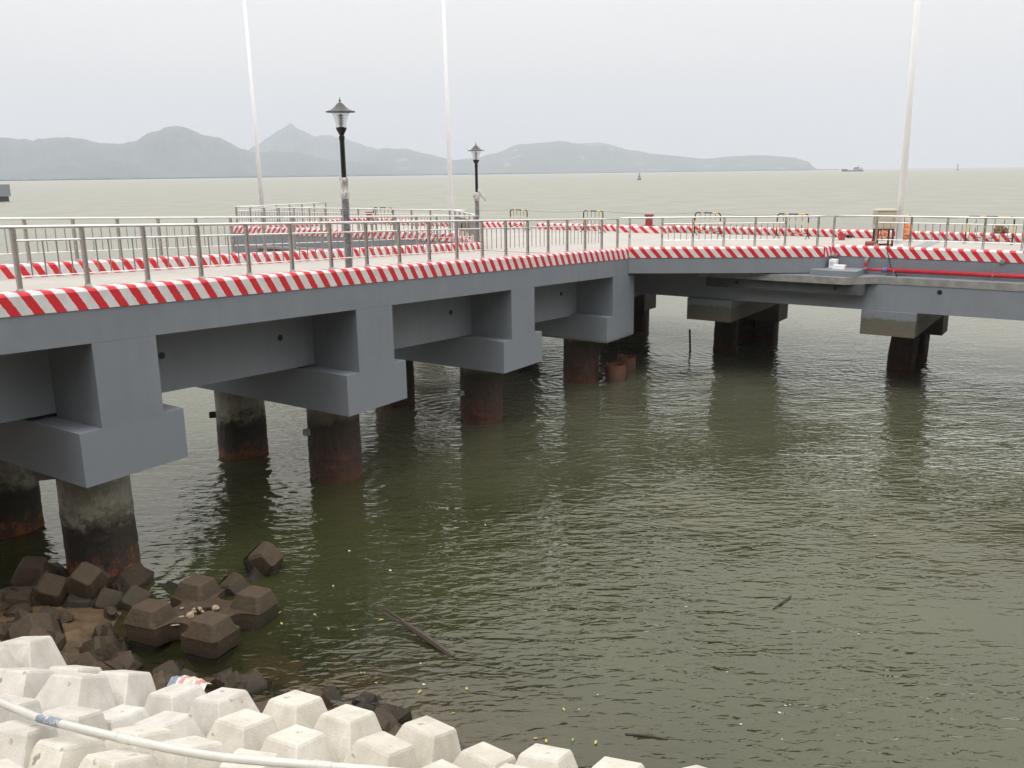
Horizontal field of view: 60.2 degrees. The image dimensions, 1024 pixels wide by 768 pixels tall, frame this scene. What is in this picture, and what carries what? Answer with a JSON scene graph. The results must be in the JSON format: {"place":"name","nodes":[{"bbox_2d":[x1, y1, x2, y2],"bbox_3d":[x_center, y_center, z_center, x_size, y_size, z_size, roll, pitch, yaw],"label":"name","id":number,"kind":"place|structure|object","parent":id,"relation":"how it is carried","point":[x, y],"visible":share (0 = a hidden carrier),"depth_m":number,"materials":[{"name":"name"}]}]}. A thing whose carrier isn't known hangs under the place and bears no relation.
{"place":"outdoors","nodes":[
{"label":"outdoors","id":0,"kind":"place"},
{"bbox_2d":[0,159,208,179],"bbox_3d":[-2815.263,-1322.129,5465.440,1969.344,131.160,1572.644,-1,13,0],"label":"hills","id":1,"kind":"structure","parent":0,"point":[98,169],"depth_m":5339.19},
{"bbox_2d":[0,126,420,176],"bbox_3d":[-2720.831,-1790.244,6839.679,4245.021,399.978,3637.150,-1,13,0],"label":"mountains","id":2,"kind":"structure","parent":0,"point":[178,148],"depth_m":6247.33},
{"bbox_2d":[0,606,531,757],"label":"bank","id":3,"kind":"structure","parent":0,"point":[471,723],"depth_m":14.58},
{"bbox_2d":[0,589,10,611],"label":"wet stone","id":4,"kind":"object","parent":3,"relation":"on","point":[4,606],"visible":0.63,"depth_m":15.77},
{"bbox_2d":[0,622,12,639],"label":"wet stone","id":5,"kind":"object","parent":3,"relation":"on","point":[4,632],"visible":0.23,"depth_m":14.50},
{"bbox_2d":[3,602,32,617],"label":"wet stone","id":6,"kind":"object","parent":3,"relation":"on","point":[11,611],"visible":0.39,"depth_m":15.57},
{"bbox_2d":[6,609,31,622],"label":"wet stone","id":7,"kind":"object","parent":3,"relation":"on","point":[20,614],"visible":0.13,"depth_m":14.80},
{"bbox_2d":[19,588,41,605],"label":"wet stone","id":8,"kind":"object","parent":3,"relation":"on","point":[35,603],"visible":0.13,"depth_m":16.08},
{"bbox_2d":[0,636,65,668],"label":"armour block","id":9,"kind":"structure","parent":3,"relation":"on","point":[41,652],"depth_m":11.07,"materials":[{"name":"white concrete"}]},
{"bbox_2d":[8,612,66,642],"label":"wet armour block","id":10,"kind":"structure","parent":3,"relation":"on","point":[25,624],"depth_m":14.33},
{"bbox_2d":[27,623,61,650],"bbox_3d":[-7.497,4.270,13.942,0.682,0.860,0.590,13,13,15],"label":"wet stone","id":11,"kind":"object","parent":3,"relation":"on","point":[37,630],"visible":0.1,"depth_m":13.93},
{"bbox_2d":[3,556,105,609],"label":"wet armour block","id":12,"kind":"structure","parent":3,"relation":"on","point":[30,570],"depth_m":16.72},
{"bbox_2d":[46,630,65,650],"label":"wet stone","id":13,"kind":"object","parent":3,"relation":"on","point":[60,640],"visible":0.18,"depth_m":14.12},
{"bbox_2d":[50,562,67,576],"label":"wet stone","id":14,"kind":"object","parent":3,"relation":"on","point":[59,569],"visible":0.3,"depth_m":17.57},
{"bbox_2d":[58,611,73,622],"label":"wet stone","id":15,"kind":"object","parent":3,"relation":"on","point":[65,616],"visible":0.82,"depth_m":15.40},
{"bbox_2d":[61,652,70,664],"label":"wet stone","id":16,"kind":"object","parent":3,"relation":"on","point":[66,658],"visible":0.01,"depth_m":12.94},
{"bbox_2d":[0,665,155,711],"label":"armour block","id":17,"kind":"structure","parent":3,"relation":"on","point":[53,687],"depth_m":10.10,"materials":[{"name":"white concrete"}]},
{"bbox_2d":[32,573,124,608],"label":"wet armour block","id":18,"kind":"structure","parent":3,"relation":"on","point":[49,589],"depth_m":16.18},
{"bbox_2d":[68,652,97,662],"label":"wet armour block","id":19,"kind":"structure","parent":3,"relation":"on","point":[85,656],"depth_m":13.82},
{"bbox_2d":[79,661,112,670],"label":"wet armour block","id":20,"kind":"structure","parent":3,"relation":"on","point":[103,666],"depth_m":13.43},
{"bbox_2d":[38,561,155,616],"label":"wet armour block","id":21,"kind":"structure","parent":3,"relation":"on","point":[85,580],"depth_m":16.26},
{"bbox_2d":[87,650,107,661],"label":"wet stone","id":22,"kind":"object","parent":3,"relation":"on","point":[101,658],"visible":0.12,"depth_m":14.22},
{"bbox_2d":[92,621,118,638],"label":"wet stone","id":23,"kind":"object","parent":3,"relation":"on","point":[106,629],"visible":0.53,"depth_m":15.00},
{"bbox_2d":[91,642,120,660],"bbox_3d":[-6.559,4.658,14.425,0.604,0.889,0.548,-14,4,-25],"label":"wet stone","id":24,"kind":"object","parent":3,"relation":"on","point":[109,651],"visible":0.12,"depth_m":14.31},
{"bbox_2d":[94,633,121,649],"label":"wet stone","id":25,"kind":"object","parent":3,"relation":"on","point":[112,637],"visible":0.14,"depth_m":14.72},
{"bbox_2d":[103,606,119,620],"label":"wet stone","id":26,"kind":"object","parent":3,"relation":"on","point":[110,613],"visible":1,"depth_m":15.73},
{"bbox_2d":[79,637,143,655],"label":"wet armour block","id":27,"kind":"structure","parent":3,"relation":"on","point":[95,643],"depth_m":14.53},
{"bbox_2d":[103,660,123,669],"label":"wet stone","id":28,"kind":"object","parent":3,"relation":"on","point":[114,665],"visible":0.14,"depth_m":13.60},
{"bbox_2d":[109,581,121,590],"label":"wet stone","id":29,"kind":"object","parent":3,"relation":"on","point":[115,585],"visible":0.42,"depth_m":16.93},
{"bbox_2d":[117,637,130,650],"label":"wet stone","id":30,"kind":"object","parent":3,"relation":"on","point":[125,645],"visible":0.16,"depth_m":14.79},
{"bbox_2d":[111,650,142,670],"bbox_3d":[-6.219,4.564,14.045,0.583,0.535,0.574,1,14,7],"label":"wet stone","id":31,"kind":"object","parent":3,"relation":"on","point":[122,656],"visible":0.36,"depth_m":14.04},
{"bbox_2d":[121,661,135,669],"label":"wet stone","id":32,"kind":"object","parent":3,"relation":"on","point":[129,665],"visible":0.01,"depth_m":13.89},
{"bbox_2d":[112,562,153,589],"bbox_3d":[-7.394,3.951,17.201,0.722,0.936,0.553,40,-15,-17],"label":"wet stone","id":33,"kind":"object","parent":3,"relation":"on","point":[139,574],"visible":0.51,"depth_m":17.10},
{"bbox_2d":[132,653,159,670],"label":"wet stone","id":34,"kind":"object","parent":3,"relation":"on","point":[145,664],"visible":0.14,"depth_m":14.51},
{"bbox_2d":[152,670,167,687],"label":"wet stone","id":35,"kind":"object","parent":3,"relation":"on","point":[158,678],"visible":0.09,"depth_m":12.81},
{"bbox_2d":[159,675,172,686],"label":"wet stone","id":36,"kind":"object","parent":3,"relation":"on","point":[167,678],"visible":0.08,"depth_m":12.94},
{"bbox_2d":[151,660,183,675],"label":"wet armour block","id":37,"kind":"structure","parent":3,"relation":"on","point":[172,667],"depth_m":13.95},
{"bbox_2d":[157,580,178,590],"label":"wet stone","id":38,"kind":"object","parent":3,"relation":"on","point":[169,585],"visible":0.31,"depth_m":16.98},
{"bbox_2d":[103,683,259,738],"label":"armour block","id":39,"kind":"structure","parent":3,"relation":"on","point":[179,710],"depth_m":9.91,"materials":[{"name":"white concrete"}]},
{"bbox_2d":[0,694,107,767],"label":"armour block","id":40,"kind":"structure","parent":39,"relation":"on","point":[20,737],"depth_m":8.63,"materials":[{"name":"white concrete"}]},
{"bbox_2d":[28,724,225,767],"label":"armour block","id":41,"kind":"structure","parent":39,"relation":"on","point":[76,751],"depth_m":8.26,"materials":[{"name":"white concrete"}]},
{"bbox_2d":[0,759,22,767],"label":"armour block","id":42,"kind":"structure","parent":41,"relation":"on","point":[6,763],"depth_m":7.73,"materials":[{"name":"white concrete"}]},
{"bbox_2d":[0,697,398,767],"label":"white hose","id":43,"kind":"object","parent":41,"relation":"on","point":[117,737],"visible":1,"depth_m":7.96,"materials":[{"name":"plastic"}]},
{"bbox_2d":[167,675,210,689],"bbox_3d":[-3.933,3.635,10.754,0.521,0.106,0.225,3,14,17],"label":"plastic sheet","id":44,"kind":"object","parent":39,"relation":"on","point":[185,679],"visible":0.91,"depth_m":10.74,"materials":[{"name":"multicoloured plastic"}]},
{"bbox_2d":[180,668,198,677],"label":"wet stone","id":45,"kind":"object","parent":3,"relation":"on","point":[184,671],"visible":0.18,"depth_m":13.94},
{"bbox_2d":[203,677,224,692],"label":"wet stone","id":46,"kind":"object","parent":3,"relation":"on","point":[215,684],"visible":0.18,"depth_m":13.30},
{"bbox_2d":[211,667,232,680],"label":"wet stone","id":47,"kind":"object","parent":3,"relation":"on","point":[218,675],"visible":0.12,"depth_m":13.97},
{"bbox_2d":[221,671,247,691],"bbox_3d":[-4.278,4.900,13.690,0.619,0.752,0.699,-9,16,-32],"label":"wet stone","id":48,"kind":"object","parent":3,"relation":"on","point":[223,679],"visible":0.14,"depth_m":13.61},
{"bbox_2d":[226,670,247,688],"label":"wet stone","id":49,"kind":"object","parent":3,"relation":"on","point":[234,679],"visible":0.25,"depth_m":13.54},
{"bbox_2d":[227,667,272,697],"bbox_3d":[-4.095,4.795,13.760,0.810,0.605,0.622,1,14,9],"label":"wet stone","id":50,"kind":"object","parent":3,"relation":"on","point":[258,684],"visible":0.44,"depth_m":13.66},
{"bbox_2d":[214,658,286,690],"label":"wet armour block","id":51,"kind":"structure","parent":3,"relation":"on","point":[235,664],"depth_m":14.71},
{"bbox_2d":[218,541,283,595],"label":"wet armour block","id":52,"kind":"structure","parent":3,"relation":"on","point":[263,559],"depth_m":17.34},
{"bbox_2d":[257,698,269,710],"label":"wet stone","id":53,"kind":"object","parent":3,"relation":"on","point":[261,706],"visible":0.05,"depth_m":11.70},
{"bbox_2d":[252,694,277,701],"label":"wet stone","id":54,"kind":"object","parent":3,"relation":"on","point":[259,698],"visible":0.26,"depth_m":12.61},
{"bbox_2d":[264,678,275,693],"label":"wet armour block","id":55,"kind":"structure","parent":3,"relation":"on","point":[272,690],"depth_m":13.82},
{"bbox_2d":[218,748,322,767],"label":"armour block","id":56,"kind":"structure","parent":3,"relation":"on","point":[244,752],"depth_m":8.45,"materials":[{"name":"white concrete"}]},
{"bbox_2d":[206,690,381,762],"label":"armour block","id":57,"kind":"structure","parent":3,"relation":"on","point":[295,724],"depth_m":9.36,"materials":[{"name":"white concrete"}]},
{"bbox_2d":[0,242,634,576],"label":"pier walkway","id":58,"kind":"structure","parent":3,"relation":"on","point":[90,422],"depth_m":20.72,"materials":[{"name":"concrete"}]},
{"bbox_2d":[0,215,477,262],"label":"railing","id":59,"kind":"object","parent":58,"relation":"on","point":[74,235],"visible":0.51,"depth_m":25.49,"materials":[{"name":"silver metal"}]},
{"bbox_2d":[0,218,618,291],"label":"railing","id":60,"kind":"object","parent":58,"relation":"on","point":[82,239],"visible":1,"depth_m":18.72,"materials":[{"name":"silver metal"}]},
{"bbox_2d":[326,97,354,267],"bbox_3d":[-3.966,-4.585,20.933,0.690,4.230,0.683,-1,13,0],"label":"lamp post","id":61,"kind":"object","parent":58,"relation":"on","point":[339,107],"visible":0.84,"depth_m":20.81,"materials":[{"name":"metal"}]},
{"bbox_2d":[310,687,332,709],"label":"wet stone","id":62,"kind":"object","parent":3,"relation":"on","point":[317,691],"visible":0.1,"depth_m":12.64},
{"bbox_2d":[282,652,364,677],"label":"wet armour block","id":63,"kind":"structure","parent":3,"relation":"on","point":[312,667],"depth_m":14.98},
{"bbox_2d":[322,685,349,708],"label":"wet armour block","id":64,"kind":"structure","parent":3,"relation":"on","point":[335,695],"depth_m":13.39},
{"bbox_2d":[348,691,378,705],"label":"wet stone","id":65,"kind":"object","parent":3,"relation":"on","point":[366,697],"visible":0.35,"depth_m":13.23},
{"bbox_2d":[355,702,374,710],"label":"wet stone","id":66,"kind":"object","parent":3,"relation":"on","point":[364,705],"visible":0.13,"depth_m":13.07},
{"bbox_2d":[369,695,385,705],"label":"wet stone","id":67,"kind":"object","parent":3,"relation":"on","point":[380,701],"visible":0.09,"depth_m":13.27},
{"bbox_2d":[374,707,401,732],"bbox_3d":[-1.797,4.969,12.588,0.618,0.713,0.547,4,15,14],"label":"wet stone","id":68,"kind":"object","parent":3,"relation":"on","point":[388,721],"visible":0.36,"depth_m":12.45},
{"bbox_2d":[373,703,412,725],"bbox_3d":[-1.789,4.957,13.000,0.757,0.656,0.580,15,29,23],"label":"wet stone","id":69,"kind":"object","parent":3,"relation":"on","point":[401,715],"visible":0.36,"depth_m":12.83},
{"bbox_2d":[388,725,399,735],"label":"wet stone","id":70,"kind":"object","parent":3,"relation":"on","point":[394,730],"visible":0.02,"depth_m":11.64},
{"bbox_2d":[341,716,515,767],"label":"armour block","id":71,"kind":"structure","parent":3,"relation":"on","point":[425,742],"depth_m":9.13,"materials":[{"name":"white concrete"}]},
{"bbox_2d":[459,741,473,750],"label":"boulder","id":72,"kind":"object","parent":71,"relation":"on","point":[463,746],"visible":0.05,"depth_m":9.95,"materials":[{"name":"stone"}]},
{"bbox_2d":[499,743,644,767],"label":"armour block","id":73,"kind":"structure","parent":3,"relation":"on","point":[536,755],"depth_m":9.04,"materials":[{"name":"white concrete"}]},
{"bbox_2d":[684,765,705,767],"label":"armour block","id":74,"kind":"structure","parent":3,"relation":"on","point":[695,766],"depth_m":9.01,"materials":[{"name":"white concrete"}]},
{"bbox_2d":[248,123,451,161],"bbox_3d":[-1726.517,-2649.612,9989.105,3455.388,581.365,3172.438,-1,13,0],"label":"mountains","id":75,"kind":"structure","parent":0,"point":[290,137],"depth_m":9439.69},
{"bbox_2d":[0,169,837,180],"bbox_3d":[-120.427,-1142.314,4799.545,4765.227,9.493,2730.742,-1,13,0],"label":"shore","id":76,"kind":"structure","parent":0,"point":[361,175],"depth_m":5079.82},
{"bbox_2d":[0,167,1023,767],"bbox_3d":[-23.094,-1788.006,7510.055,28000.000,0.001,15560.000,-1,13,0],"label":"water","id":77,"kind":"structure","parent":0,"point":[660,533],"depth_m":20.38,"materials":[{"name":"liquid"}]},
{"bbox_2d":[0,184,10,201],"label":"breakwater head","id":78,"kind":"object","parent":77,"relation":"in","point":[5,193],"visible":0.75,"depth_m":314.89},
{"bbox_2d":[124,574,278,670],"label":"wet armour block","id":79,"kind":"structure","parent":77,"relation":"in","point":[209,637],"depth_m":14.83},
{"bbox_2d":[186,611,193,617],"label":"pebble","id":80,"kind":"object","parent":79,"relation":"on","point":[189,614],"visible":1,"depth_m":15.09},
{"bbox_2d":[382,608,454,656],"bbox_3d":[-1.615,4.250,15.047,1.783,0.291,0.121,11,18,41],"label":"driftwood","id":81,"kind":"object","parent":77,"relation":"in","point":[427,638],"visible":1,"depth_m":14.94,"materials":[{"name":"brown wood"}]},
{"bbox_2d":[605,362,625,381],"bbox_3d":[3.930,0.019,33.537,0.762,1.662,0.761,-1,13,0],"label":"steel casing","id":82,"kind":"object","parent":77,"relation":"in","point":[615,371],"visible":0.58,"depth_m":33.14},
{"bbox_2d":[617,354,635,372],"bbox_3d":[4.547,-0.344,35.096,0.726,1.628,0.731,-1,13,0],"label":"steel casing","id":83,"kind":"object","parent":77,"relation":"in","point":[629,361],"visible":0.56,"depth_m":34.70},
{"bbox_2d":[233,218,1023,370],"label":"cross platform","id":84,"kind":"structure","parent":77,"relation":"in","point":[741,290],"depth_m":32.52,"materials":[{"name":"concrete"}]},
{"bbox_2d":[243,0,263,213],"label":"flagpole","id":85,"kind":"object","parent":84,"relation":"on","point":[260,188],"visible":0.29,"depth_m":52.22,"materials":[{"name":"metal"}]},
{"bbox_2d":[235,202,327,222],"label":"railing","id":86,"kind":"object","parent":84,"relation":"on","point":[314,206],"visible":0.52,"depth_m":52.18,"materials":[{"name":"silver metal"}]},
{"bbox_2d":[236,206,465,232],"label":"railing","id":87,"kind":"object","parent":84,"relation":"on","point":[358,213],"visible":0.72,"depth_m":44.52,"materials":[{"name":"silver metal"}]},
{"bbox_2d":[373,207,392,224],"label":"crowd barrier","id":88,"kind":"object","parent":84,"relation":"on","point":[384,212],"visible":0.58,"depth_m":53.27,"materials":[{"name":"metal"}]},
{"bbox_2d":[384,207,955,218],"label":"cord","id":89,"kind":"object","parent":88,"relation":"attached to","point":[703,212],"visible":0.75,"depth_m":40.73,"materials":[{"name":"grey metal"}]},
{"bbox_2d":[442,0,454,232],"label":"flagpole","id":90,"kind":"object","parent":84,"relation":"on","point":[449,168],"visible":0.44,"depth_m":44.62,"materials":[{"name":"metal"}]},
{"bbox_2d":[454,210,475,238],"bbox_3d":[-2.057,-6.910,38.289,0.110,1.080,4.862,-4,14,-13],"label":"railing","id":91,"kind":"object","parent":84,"relation":"on","point":[470,232],"visible":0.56,"depth_m":38.07,"materials":[{"name":"silver metal"}]},
{"bbox_2d":[461,222,479,242],"bbox_3d":[-1.745,-6.313,37.160,0.501,1.124,1.410,7,15,28],"label":"crowd barrier","id":92,"kind":"object","parent":84,"relation":"on","point":[465,232],"visible":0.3,"depth_m":36.76,"materials":[{"name":"yellow metal"}]},
{"bbox_2d":[468,144,485,241],"bbox_3d":[-1.399,-7.547,35.564,0.722,4.230,0.683,-1,13,0],"label":"lamp post","id":93,"kind":"object","parent":84,"relation":"on","point":[477,193],"visible":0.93,"depth_m":35.44,"materials":[{"name":"metal"}]},
{"bbox_2d":[507,209,529,230],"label":"crowd barrier","id":94,"kind":"object","parent":84,"relation":"on","point":[523,210],"visible":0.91,"depth_m":47.80,"materials":[{"name":"metal"}]},
{"bbox_2d":[580,210,605,232],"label":"crowd barrier","id":95,"kind":"object","parent":84,"relation":"on","point":[587,217],"visible":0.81,"depth_m":45.40,"materials":[{"name":"yellow metal"}]},
{"bbox_2d":[643,214,654,225],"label":"mooring bollard","id":96,"kind":"object","parent":84,"relation":"on","point":[648,222],"visible":0.97,"depth_m":44.90,"materials":[{"name":"metal"}]},
{"bbox_2d":[694,212,721,235],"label":"crowd barrier","id":97,"kind":"object","parent":84,"relation":"on","point":[715,213],"visible":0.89,"depth_m":41.60,"materials":[{"name":"metal"}]},
{"bbox_2d":[620,215,824,246],"bbox_3d":[7.568,-5.524,31.974,7.266,1.080,0.110,0,13,5],"label":"railing","id":98,"kind":"object","parent":84,"relation":"on","point":[754,223],"visible":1,"depth_m":31.90,"materials":[{"name":"silver metal"}]},
{"bbox_2d":[774,213,809,238],"bbox_3d":[12.589,-7.091,39.638,1.510,1.124,0.501,10,17,39],"label":"crowd barrier","id":99,"kind":"object","parent":84,"relation":"on","point":[795,223],"visible":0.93,"depth_m":39.54,"materials":[{"name":"metal"}]},
{"bbox_2d":[829,259,838,267],"bbox_3d":[11.597,-4.349,31.824,0.240,0.300,0.354,8,16,33],"label":"box","id":100,"kind":"object","parent":84,"relation":"on","point":[832,262],"visible":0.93,"depth_m":31.69,"materials":[{"name":"white paint"}]},
{"bbox_2d":[833,264,845,268],"bbox_3d":[11.652,-4.166,31.398,0.404,0.140,0.250,8,16,33],"label":"box","id":101,"kind":"object","parent":84,"relation":"on","point":[836,266],"visible":1,"depth_m":31.30,"materials":[{"name":"white paint"}]},
{"bbox_2d":[872,209,897,245],"bbox_3d":[14.348,-6.003,34.127,0.851,1.500,0.470,-1,13,-3],"label":"electrical cabinet","id":102,"kind":"object","parent":84,"relation":"on","point":[892,212],"visible":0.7,"depth_m":33.90,"materials":[{"name":"beige metal"}]},
{"bbox_2d":[894,0,919,246],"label":"flagpole","id":103,"kind":"object","parent":84,"relation":"on","point":[905,147],"visible":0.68,"depth_m":33.43,"materials":[{"name":"metal"}]},
{"bbox_2d":[831,215,1023,250],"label":"railing","id":104,"kind":"object","parent":84,"relation":"on","point":[947,223],"visible":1,"depth_m":30.13,"materials":[{"name":"silver metal"}]},
{"bbox_2d":[864,257,1023,280],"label":"red pipe","id":105,"kind":"object","parent":84,"relation":"on","point":[955,273],"visible":1,"depth_m":29.87,"materials":[{"name":"metal"}]},
{"bbox_2d":[963,216,1014,244],"bbox_3d":[19.194,-6.184,35.489,1.760,1.124,0.501,9,17,36],"label":"crowd barrier","id":106,"kind":"object","parent":84,"relation":"on","point":[965,237],"visible":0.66,"depth_m":35.43,"materials":[{"name":"metal"}]},
{"bbox_2d":[993,225,1008,233],"bbox_3d":[20.350,-6.388,36.755,0.619,0.481,0.384,-1,13,0],"label":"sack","id":107,"kind":"object","parent":84,"relation":"on","point":[997,229],"visible":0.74,"depth_m":36.62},
{"bbox_2d":[625,732,667,739],"bbox_3d":[1.884,4.924,12.373,0.593,0.054,0.077,2,14,11],"label":"branch","id":108,"kind":"object","parent":77,"relation":"on","point":[646,735],"visible":1,"depth_m":12.35,"materials":[{"name":"brown wood"}]},
{"bbox_2d":[689,329,690,349],"bbox_3d":[7.864,-1.716,38.996,0.158,1.404,0.086,-1,13,0],"label":"post in water","id":109,"kind":"object","parent":77,"relation":"in","point":[689,339],"visible":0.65,"depth_m":38.90,"materials":[{"name":"brown wood"}]},
{"bbox_2d":[841,166,863,171],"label":"cargo ship","id":110,"kind":"object","parent":77,"relation":"on","point":[855,169],"visible":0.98,"depth_m":2269.50,"materials":[{"name":"white paint"}]},
{"bbox_2d":[0,0,1023,168],"label":"sky","id":111,"kind":"structure","parent":0,"point":[821,83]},
{"bbox_2d":[354,141,815,173],"bbox_3d":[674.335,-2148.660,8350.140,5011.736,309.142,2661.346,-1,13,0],"label":"mountains across the bay","id":112,"kind":"object","parent":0,"point":[557,157],"visible":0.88,"depth_m":7850.32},
{"bbox_2d":[837,232,845,239],"bbox_3d":[14.382,-6.473,38.486,0.370,0.385,0.364,-1,13,0],"label":"bucket","id":113,"kind":"object","parent":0,"point":[841,236],"visible":1,"depth_m":38.40,"materials":[{"name":"red plastic"}]},
{"bbox_2d":[865,241,877,245],"bbox_3d":[13.031,-4.941,31.936,0.450,0.447,0.260,-1,13,0],"label":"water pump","id":114,"kind":"object","parent":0,"point":[869,243],"visible":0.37,"depth_m":31.80,"materials":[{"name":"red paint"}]},
{"bbox_2d":[903,221,909,239],"bbox_3d":[16.828,-6.526,37.642,0.376,0.851,0.294,-1,13,0],"label":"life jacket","id":115,"kind":"object","parent":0,"point":[907,230],"visible":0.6,"depth_m":37.59,"materials":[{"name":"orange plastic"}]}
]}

